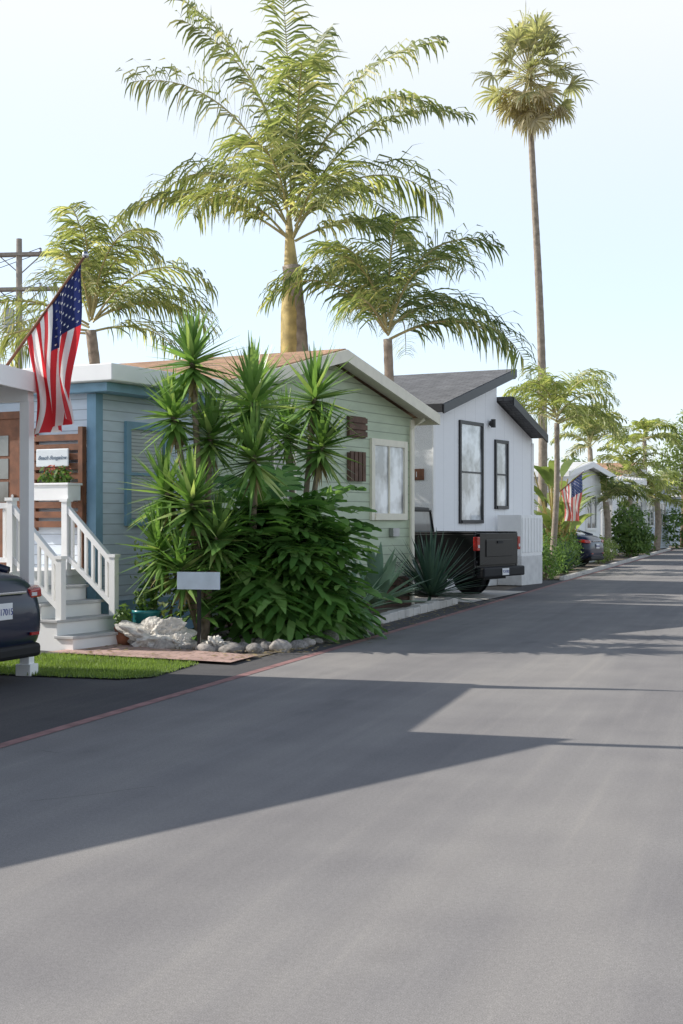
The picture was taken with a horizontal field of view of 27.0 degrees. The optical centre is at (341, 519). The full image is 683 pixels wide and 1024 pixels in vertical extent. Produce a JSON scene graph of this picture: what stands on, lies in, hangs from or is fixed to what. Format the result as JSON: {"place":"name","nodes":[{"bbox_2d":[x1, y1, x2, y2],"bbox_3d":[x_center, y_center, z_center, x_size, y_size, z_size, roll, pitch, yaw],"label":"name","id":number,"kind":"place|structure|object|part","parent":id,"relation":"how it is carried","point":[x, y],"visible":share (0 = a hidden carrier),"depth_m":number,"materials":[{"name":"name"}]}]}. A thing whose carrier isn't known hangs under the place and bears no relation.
{"place":"outdoors","nodes":[
{"label":"outdoors","id":0,"kind":"place"},
{"bbox_2d":[0,651,198,678],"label":"grass","id":1,"kind":"structure","parent":0,"point":[110,665],"depth_m":15.30,"materials":[{"name":"green plant"}]},
{"bbox_2d":[49,644,252,661],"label":"path","id":2,"kind":"structure","parent":0,"point":[168,653],"depth_m":16.70,"materials":[{"name":"brick"}]},
{"bbox_2d":[0,580,565,742],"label":"driveway","id":3,"kind":"structure","parent":0,"point":[29,705],"depth_m":13.60,"materials":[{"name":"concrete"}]},
{"bbox_2d":[0,364,37,675],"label":"carport","id":4,"kind":"object","parent":3,"relation":"on","point":[17,385],"visible":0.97,"depth_m":14.57,"materials":[{"name":"white paint"}]},
{"bbox_2d":[6,251,88,436],"bbox_3d":[-3.035,-1.798,14.595,0.929,1.893,0.335,0,0,17],"label":"american flag","id":5,"kind":"object","parent":4,"relation":"attached to","point":[52,337],"visible":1,"depth_m":14.54,"materials":[{"name":"multicoloured fabric"}]},
{"bbox_2d":[0,564,41,661],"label":"parked car","id":6,"kind":"object","parent":3,"relation":"on","point":[19,619],"visible":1,"depth_m":13.92,"materials":[{"name":"blue paint"}]},
{"bbox_2d":[62,601,478,658],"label":"leaf litter","id":7,"kind":"object","parent":3,"relation":"on","point":[265,653],"visible":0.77,"depth_m":17.23,"materials":[{"name":"brown plant"}]},
{"bbox_2d":[322,630,338,641],"bbox_3d":[-0.180,1.551,18.775,0.289,0.192,0.324,0,0,-15],"label":"rock","id":8,"kind":"object","parent":3,"relation":"on","point":[335,635],"visible":0.59,"depth_m":18.67,"materials":[{"name":"grey stone"}]},
{"bbox_2d":[191,601,425,656],"bbox_3d":[-0.854,1.594,23.031,3.900,0.001,12.450,0,0,17],"label":"planting bed","id":9,"kind":"object","parent":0,"point":[272,652],"visible":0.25,"depth_m":21.06,"materials":[{"name":"brown soil"}]},
{"bbox_2d":[113,603,132,644],"bbox_3d":[-2.767,1.323,17.986,0.261,0.553,0.270,0,0,17],"label":"plant pot","id":10,"kind":"object","parent":9,"relation":"on","point":[122,613],"visible":0.64,"depth_m":17.92,"materials":[{"name":"ceramic"}]},
{"bbox_2d":[132,583,162,623],"bbox_3d":[-2.498,1.199,18.171,0.373,0.802,0.399,0,0,44],"label":"plant pot","id":11,"kind":"object","parent":9,"relation":"on","point":[142,613],"visible":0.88,"depth_m":18.09,"materials":[{"name":"teal ceramic"}]},
{"bbox_2d":[114,616,196,646],"bbox_3d":[-2.341,1.512,17.748,1.078,0.626,0.536,0,0,8],"label":"rock","id":12,"kind":"object","parent":9,"relation":"on","point":[148,631],"visible":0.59,"depth_m":17.64,"materials":[{"name":"white stone"}]},
{"bbox_2d":[130,520,189,621],"bbox_3d":[-2.335,0.764,18.797,0.907,1.704,0.784,0,0,-11],"label":"shrub","id":13,"kind":"object","parent":9,"relation":"on","point":[162,603],"visible":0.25,"depth_m":18.75,"materials":[{"name":"green plant"}]},
{"bbox_2d":[152,638,175,648],"bbox_3d":[-2.164,1.549,17.509,0.373,0.189,0.281,-5,-1,-30],"label":"rock","id":14,"kind":"object","parent":9,"relation":"on","point":[160,644],"visible":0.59,"depth_m":17.39,"materials":[{"name":"grey stone"}]},
{"bbox_2d":[164,641,175,648],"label":"rock","id":15,"kind":"object","parent":9,"relation":"on","point":[170,644],"visible":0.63,"depth_m":17.37,"materials":[{"name":"grey stone"}]},
{"bbox_2d":[161,633,191,648],"bbox_3d":[-2.012,1.554,17.542,0.457,0.329,0.335,0,0,-40],"label":"rock","id":16,"kind":"object","parent":9,"relation":"on","point":[178,640],"visible":0.59,"depth_m":17.50,"materials":[{"name":"white stone"}]},
{"bbox_2d":[115,304,256,639],"bbox_3d":[-1.949,-0.599,18.104,1.862,4.443,1.739,0,0,-9],"label":"yucca plant","id":17,"kind":"object","parent":9,"relation":"on","point":[189,487],"visible":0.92,"depth_m":18.09,"materials":[{"name":"green plant"}]},
{"bbox_2d":[181,643,193,649],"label":"rock","id":18,"kind":"object","parent":9,"relation":"on","point":[186,646],"visible":0.67,"depth_m":17.36,"materials":[{"name":"grey stone"}]},
{"bbox_2d":[177,571,219,644],"bbox_3d":[-1.726,1.110,17.199,0.540,0.980,0.054,0,0,12],"label":"garden sign","id":19,"kind":"object","parent":9,"relation":"on","point":[198,580],"visible":0.82,"depth_m":17.18,"materials":[{"name":"white metal"}]},
{"bbox_2d":[195,643,215,651],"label":"rock","id":20,"kind":"object","parent":9,"relation":"on","point":[203,647],"visible":0.66,"depth_m":17.10,"materials":[{"name":"grey stone"}]},
{"bbox_2d":[206,635,226,645],"bbox_3d":[-1.536,1.558,17.349,0.335,0.296,0.425,0,0,-8],"label":"rock","id":21,"kind":"object","parent":9,"relation":"on","point":[216,640],"visible":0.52,"depth_m":17.26,"materials":[{"name":"white stone"}]},
{"bbox_2d":[212,632,221,636],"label":"rock","id":22,"kind":"object","parent":9,"relation":"on","point":[216,634],"visible":0.24,"depth_m":18.89,"materials":[{"name":"grey stone"}]},
{"bbox_2d":[210,578,247,637],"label":"shrub","id":23,"kind":"object","parent":9,"relation":"on","point":[228,623],"visible":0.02,"depth_m":19.00,"materials":[{"name":"green plant"}]},
{"bbox_2d":[218,642,244,652],"bbox_3d":[-1.312,1.556,17.091,0.293,0.166,0.284,0,0,41],"label":"rock","id":24,"kind":"object","parent":9,"relation":"on","point":[232,647],"visible":0.74,"depth_m":16.99,"materials":[{"name":"grey stone"}]},
{"bbox_2d":[238,642,248,648],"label":"rock","id":25,"kind":"object","parent":9,"relation":"on","point":[244,644],"visible":0.3,"depth_m":17.57,"materials":[{"name":"grey stone"}]},
{"bbox_2d":[188,330,310,638],"bbox_3d":[-1.150,-0.426,18.582,1.715,4.074,2.180,0,0,17],"label":"yucca plant","id":26,"kind":"object","parent":9,"relation":"on","point":[253,430],"visible":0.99,"depth_m":18.25,"materials":[{"name":"green plant"}]},
{"bbox_2d":[246,643,264,652],"bbox_3d":[-1.041,1.557,17.047,0.230,0.175,0.225,-2,4,11],"label":"rock","id":27,"kind":"object","parent":9,"relation":"on","point":[255,647],"visible":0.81,"depth_m":16.97,"materials":[{"name":"grey stone"}]},
{"bbox_2d":[253,637,266,643],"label":"rock","id":28,"kind":"object","parent":9,"relation":"on","point":[258,640],"visible":0.43,"depth_m":18.08,"materials":[{"name":"grey stone"}]},
{"bbox_2d":[259,641,270,650],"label":"rock","id":29,"kind":"object","parent":9,"relation":"on","point":[264,645],"visible":0.4,"depth_m":17.30,"materials":[{"name":"grey stone"}]},
{"bbox_2d":[137,463,401,643],"bbox_3d":[-0.947,0.641,19.081,3.661,2.893,3.003,0,0,-33],"label":"philodendron shrub","id":30,"kind":"object","parent":9,"relation":"on","point":[302,584],"visible":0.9,"depth_m":18.30,"materials":[{"name":"green plant"}]},
{"bbox_2d":[269,639,291,652],"bbox_3d":[-0.738,1.548,17.262,0.266,0.195,0.280,8,-4,27],"label":"rock","id":31,"kind":"object","parent":9,"relation":"on","point":[282,645],"visible":0.81,"depth_m":17.18,"materials":[{"name":"grey stone"}]},
{"bbox_2d":[290,640,308,649],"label":"rock","id":32,"kind":"object","parent":9,"relation":"on","point":[298,644],"visible":0.67,"depth_m":17.57,"materials":[{"name":"grey stone"}]},
{"bbox_2d":[303,638,315,646],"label":"rock","id":33,"kind":"object","parent":9,"relation":"on","point":[309,641],"visible":0.49,"depth_m":17.93,"materials":[{"name":"grey stone"}]},
{"bbox_2d":[262,338,363,499],"bbox_3d":[-0.513,-0.499,20.301,1.882,4.211,1.460,0,0,17],"label":"yucca plant","id":34,"kind":"object","parent":9,"relation":"on","point":[318,420],"visible":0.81,"depth_m":20.19,"materials":[{"name":"green plant"}]},
{"bbox_2d":[313,637,324,643],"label":"rock","id":35,"kind":"object","parent":9,"relation":"on","point":[319,640],"visible":0.65,"depth_m":18.31,"materials":[{"name":"grey stone"}]},
{"bbox_2d":[349,559,397,611],"bbox_3d":[0.204,1.045,22.073,1.350,0.911,1.507,0,0,17],"label":"agave plant","id":36,"kind":"object","parent":9,"relation":"on","point":[369,597],"visible":0.12,"depth_m":22.05,"materials":[{"name":"green plant"}]},
{"bbox_2d":[352,542,430,606],"bbox_3d":[0.593,0.903,23.806,1.832,1.093,1.893,0,0,-24],"label":"agave plant","id":37,"kind":"object","parent":9,"relation":"on","point":[388,578],"visible":0.45,"depth_m":23.56,"materials":[{"name":"green plant"}]},
{"bbox_2d":[0,549,682,1023],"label":"road","id":38,"kind":"structure","parent":0,"point":[472,817],"depth_m":7.20,"materials":[{"name":"grey asphalt"}]},
{"bbox_2d":[0,550,671,747],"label":"road marking","id":39,"kind":"object","parent":38,"relation":"on","point":[38,734],"visible":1,"depth_m":14.03,"materials":[{"name":"red paint"}]},
{"bbox_2d":[0,0,682,481],"label":"sky","id":40,"kind":"structure","parent":0,"point":[610,185],"materials":[{"name":"white"}]},
{"bbox_2d":[415,589,525,601],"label":"truck driveway","id":41,"kind":"structure","parent":0,"point":[493,594],"depth_m":29.87,"materials":[{"name":"concrete"}]},
{"bbox_2d":[415,507,524,597],"bbox_3d":[0.970,0.655,30.761,5.757,1.950,2.400,0,0,33],"label":"pickup truck","id":42,"kind":"object","parent":41,"relation":"on","point":[496,551],"visible":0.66,"depth_m":29.07,"materials":[{"name":"black paint"}]},
{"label":"windows","id":43,"kind":"part","parent":42,"relation":"part of","materials":[{"name":"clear glass"}]},
{"bbox_2d":[547,455,597,462],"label":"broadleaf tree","id":44,"kind":"object","parent":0,"point":[576,459],"visible":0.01,"depth_m":91.30,"materials":[{"name":"green plant"}]},
{"bbox_2d":[485,545,682,590],"bbox_3d":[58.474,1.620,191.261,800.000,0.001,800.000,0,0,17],"label":"ground","id":45,"kind":"structure","parent":0,"point":[500,587],"depth_m":34.59,"materials":[{"name":"grey concrete"}]},
{"bbox_2d":[0,238,59,368],"bbox_3d":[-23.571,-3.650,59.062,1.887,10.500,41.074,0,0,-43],"label":"utility pole","id":46,"kind":"object","parent":45,"relation":"on","point":[18,254],"visible":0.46,"depth_m":44.86,"materials":[{"name":"brown wood"}]},
{"bbox_2d":[0,201,221,368],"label":"palm tree","id":47,"kind":"object","parent":45,"relation":"on","point":[93,282],"visible":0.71,"depth_m":32.05,"materials":[{"name":"green plant"}]},
{"bbox_2d":[0,363,224,650],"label":"blue house","id":48,"kind":"structure","parent":45,"relation":"on","point":[83,582],"depth_m":19.07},
{"bbox_2d":[0,411,19,565],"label":"door","id":49,"kind":"structure","parent":48,"relation":"in","point":[9,421],"depth_m":19.67,"materials":[{"name":"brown wood"}]},
{"bbox_2d":[36,448,68,466],"bbox_3d":[-3.902,-0.840,19.168,0.560,0.240,0.030,0,0,29],"label":"wall sign","id":50,"kind":"object","parent":48,"relation":"attached to","point":[48,457],"visible":1,"depth_m":19.16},
{"bbox_2d":[34,464,82,500],"bbox_3d":[-3.812,-0.500,18.949,0.669,0.480,0.300,0,0,29],"label":"planter box","id":51,"kind":"object","parent":48,"relation":"attached to","point":[58,488],"visible":0.97,"depth_m":18.85,"materials":[{"name":"white paint"}]},
{"bbox_2d":[124,421,168,525],"bbox_3d":[-2.722,-0.640,19.945,0.070,1.440,0.980,0,0,29],"label":"window","id":52,"kind":"structure","parent":48,"relation":"in","point":[134,441],"depth_m":19.78,"materials":[{"name":"glass"}]},
{"bbox_2d":[120,349,439,626],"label":"green house","id":53,"kind":"structure","parent":45,"relation":"on","point":[389,415],"depth_m":25.39,"materials":[{"name":"green wood"}]},
{"bbox_2d":[249,427,296,498],"bbox_3d":[-1.070,-0.735,22.553,0.070,1.470,1.340,0,0,29],"label":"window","id":54,"kind":"structure","parent":53,"relation":"in","point":[271,448],"depth_m":22.65,"materials":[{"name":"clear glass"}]},
{"bbox_2d":[370,438,407,519],"bbox_3d":[0.885,-0.735,26.075,0.070,1.470,1.440,0,0,29],"label":"window","id":55,"kind":"structure","parent":53,"relation":"in","point":[388,458],"depth_m":26.06,"materials":[{"name":"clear glass"}]},
{"bbox_2d":[108,0,476,352],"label":"palm tree","id":56,"kind":"object","parent":45,"relation":"on","point":[293,317],"visible":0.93,"depth_m":28.77,"materials":[{"name":"green plant"}]},
{"bbox_2d":[256,203,540,381],"bbox_3d":[0.949,-2.186,28.008,5.516,7.586,5.138,0,0,-44],"label":"palm tree","id":57,"kind":"object","parent":45,"relation":"on","point":[374,298],"visible":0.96,"depth_m":27.80,"materials":[{"name":"green plant"}]},
{"bbox_2d":[374,597,457,622],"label":"kerb","id":58,"kind":"structure","parent":45,"relation":"on","point":[410,611],"depth_m":24.11,"materials":[{"name":"concrete"}]},
{"bbox_2d":[393,530,494,603],"bbox_3d":[1.733,0.854,26.269,2.334,1.484,2.388,0,0,17],"label":"agave plant","id":59,"kind":"object","parent":45,"relation":"on","point":[433,568],"visible":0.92,"depth_m":26.06,"materials":[{"name":"green plant"}]},
{"bbox_2d":[394,369,547,589],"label":"white house","id":60,"kind":"structure","parent":45,"relation":"on","point":[474,460],"depth_m":34.26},
{"bbox_2d":[459,420,483,522],"bbox_3d":[3.087,-1.125,33.624,0.070,2.410,1.380,0,0,29],"label":"window","id":61,"kind":"structure","parent":60,"relation":"in","point":[471,434],"depth_m":33.66,"materials":[{"name":"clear glass"}]},
{"bbox_2d":[494,439,508,508],"bbox_3d":[3.986,-1.125,35.240,0.070,1.710,0.840,0,0,29],"label":"window","id":62,"kind":"structure","parent":60,"relation":"in","point":[501,447],"depth_m":35.27,"materials":[{"name":"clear glass"}]},
{"bbox_2d":[561,401,628,460],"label":"palm tree","id":63,"kind":"object","parent":45,"relation":"on","point":[568,424],"visible":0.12,"depth_m":87.29,"materials":[{"name":"green plant"}]},
{"bbox_2d":[559,548,670,579],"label":"kerb","id":64,"kind":"structure","parent":45,"relation":"on","point":[585,572],"depth_m":47.06,"materials":[{"name":"concrete"}]},
{"bbox_2d":[605,417,682,470],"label":"palm tree","id":65,"kind":"object","parent":45,"relation":"on","point":[644,424],"visible":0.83,"depth_m":82.14,"materials":[{"name":"green plant"}]},
{"bbox_2d":[646,485,677,547],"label":"blue house","id":66,"kind":"structure","parent":45,"relation":"on","point":[651,517],"depth_m":80.19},
{"bbox_2d":[646,502,653,526],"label":"window","id":67,"kind":"structure","parent":66,"relation":"in","point":[651,518],"depth_m":78.21,"materials":[{"name":"white paint"}]},
{"bbox_2d":[660,502,665,526],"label":"window","id":68,"kind":"structure","parent":66,"relation":"in","point":[663,506],"depth_m":80.26,"materials":[{"name":"white glass"}]},
{"bbox_2d":[652,409,682,546],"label":"broadleaf tree","id":69,"kind":"object","parent":45,"relation":"on","point":[676,455],"visible":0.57,"depth_m":83.58,"materials":[{"name":"green plant"}]},
{"bbox_2d":[662,506,682,548],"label":"hedge","id":70,"kind":"object","parent":45,"relation":"on","point":[676,524],"visible":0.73,"depth_m":80.32,"materials":[{"name":"green plant"}]},
{"bbox_2d":[669,485,680,544],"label":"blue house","id":71,"kind":"structure","parent":45,"relation":"on","point":[671,506],"depth_m":89.92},
{"bbox_2d":[543,550,654,579],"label":"garden bed","id":72,"kind":"object","parent":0,"point":[620,557],"visible":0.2,"depth_m":50.80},
{"bbox_2d":[472,5,597,566],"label":"fan palm tree","id":73,"kind":"object","parent":72,"relation":"on","point":[530,112],"visible":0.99,"depth_m":45.68,"materials":[{"name":"green plant"}]},
{"bbox_2d":[542,536,570,580],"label":"shrub","id":74,"kind":"object","parent":72,"relation":"on","point":[547,570],"visible":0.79,"depth_m":38.31,"materials":[{"name":"green plant"}]},
{"bbox_2d":[543,520,579,574],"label":"shrub","id":75,"kind":"object","parent":72,"relation":"on","point":[546,538],"visible":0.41,"depth_m":41.62,"materials":[{"name":"green plant"}]},
{"bbox_2d":[543,522,583,567],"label":"shrub","id":76,"kind":"object","parent":72,"relation":"on","point":[577,545],"visible":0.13,"depth_m":45.24,"materials":[{"name":"green plant"}]},
{"bbox_2d":[502,362,627,575],"bbox_3d":[5.778,-1.426,39.515,4.167,6.066,4.923,0,0,17],"label":"palm tree","id":77,"kind":"object","parent":72,"relation":"on","point":[549,386],"visible":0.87,"depth_m":39.35,"materials":[{"name":"green plant"}]},
{"bbox_2d":[534,481,596,548],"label":"bird of paradise plant","id":78,"kind":"object","parent":72,"relation":"on","point":[582,503],"visible":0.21,"depth_m":45.31,"materials":[{"name":"green plant"}]},
{"bbox_2d":[545,539,587,574],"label":"agave plant","id":79,"kind":"object","parent":72,"relation":"on","point":[567,564],"visible":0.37,"depth_m":41.31,"materials":[{"name":"green plant"}]},
{"bbox_2d":[534,460,605,544],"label":"bird of paradise plant","id":80,"kind":"object","parent":72,"relation":"on","point":[546,473],"visible":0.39,"depth_m":42.27,"materials":[{"name":"green plant"}]},
{"bbox_2d":[534,462,614,561],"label":"white house","id":81,"kind":"structure","parent":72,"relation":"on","point":[591,524],"depth_m":53.30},
{"bbox_2d":[585,493,597,530],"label":"window","id":82,"kind":"structure","parent":81,"relation":"in","point":[591,523],"depth_m":53.57,"materials":[{"name":"white paint"}]},
{"bbox_2d":[573,528,603,565],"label":"parked car","id":83,"kind":"object","parent":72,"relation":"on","point":[592,546],"visible":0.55,"depth_m":47.69,"materials":[{"name":"blue paint"}]},
{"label":"windows","id":84,"kind":"part","parent":83,"relation":"part of","materials":[{"name":"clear glass"}]},
{"bbox_2d":[550,408,629,461],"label":"palm tree","id":85,"kind":"object","parent":72,"relation":"on","point":[591,432],"visible":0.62,"depth_m":65.30,"materials":[{"name":"green plant"}]},
{"bbox_2d":[593,534,620,563],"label":"shrub","id":86,"kind":"object","parent":72,"relation":"on","point":[608,553],"visible":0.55,"depth_m":52.83,"materials":[{"name":"green plant"}]},
{"bbox_2d":[601,475,646,543],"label":"beige house","id":87,"kind":"structure","parent":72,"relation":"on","point":[640,480],"depth_m":61.59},
{"bbox_2d":[595,472,652,558],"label":"palm tree","id":88,"kind":"object","parent":72,"relation":"on","point":[617,488],"visible":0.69,"depth_m":54.65,"materials":[{"name":"green plant"}]},
{"bbox_2d":[593,434,672,554],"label":"palm tree","id":89,"kind":"object","parent":72,"relation":"on","point":[629,468],"visible":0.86,"depth_m":64.33,"materials":[{"name":"green plant"}]},
{"bbox_2d":[610,496,657,556],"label":"shrub","id":90,"kind":"object","parent":72,"relation":"on","point":[634,537],"visible":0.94,"depth_m":60.58,"materials":[{"name":"green plant"}]},
{"bbox_2d":[632,534,655,552],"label":"shrub","id":91,"kind":"object","parent":72,"relation":"on","point":[651,547],"visible":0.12,"depth_m":68.37,"materials":[{"name":"green plant"}]},
{"bbox_2d":[644,467,682,550],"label":"palm tree","id":92,"kind":"object","parent":72,"relation":"on","point":[657,507],"visible":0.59,"depth_m":73.26,"materials":[{"name":"green plant"}]},
{"bbox_2d":[596,462,652,552],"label":"white house","id":93,"kind":"structure","parent":0,"point":[614,506],"depth_m":70.38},
{"bbox_2d":[633,500,642,527],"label":"window","id":94,"kind":"structure","parent":93,"relation":"in","point":[640,503],"depth_m":71.92,"materials":[{"name":"white paint"}]},
{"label":"flag post","id":95,"kind":"object","parent":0,"visible":0},
{"bbox_2d":[560,470,584,520],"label":"american flag","id":96,"kind":"object","parent":95,"relation":"attached to","point":[571,491],"visible":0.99,"depth_m":41.25,"materials":[{"name":"multicoloured fabric"}]}
]}

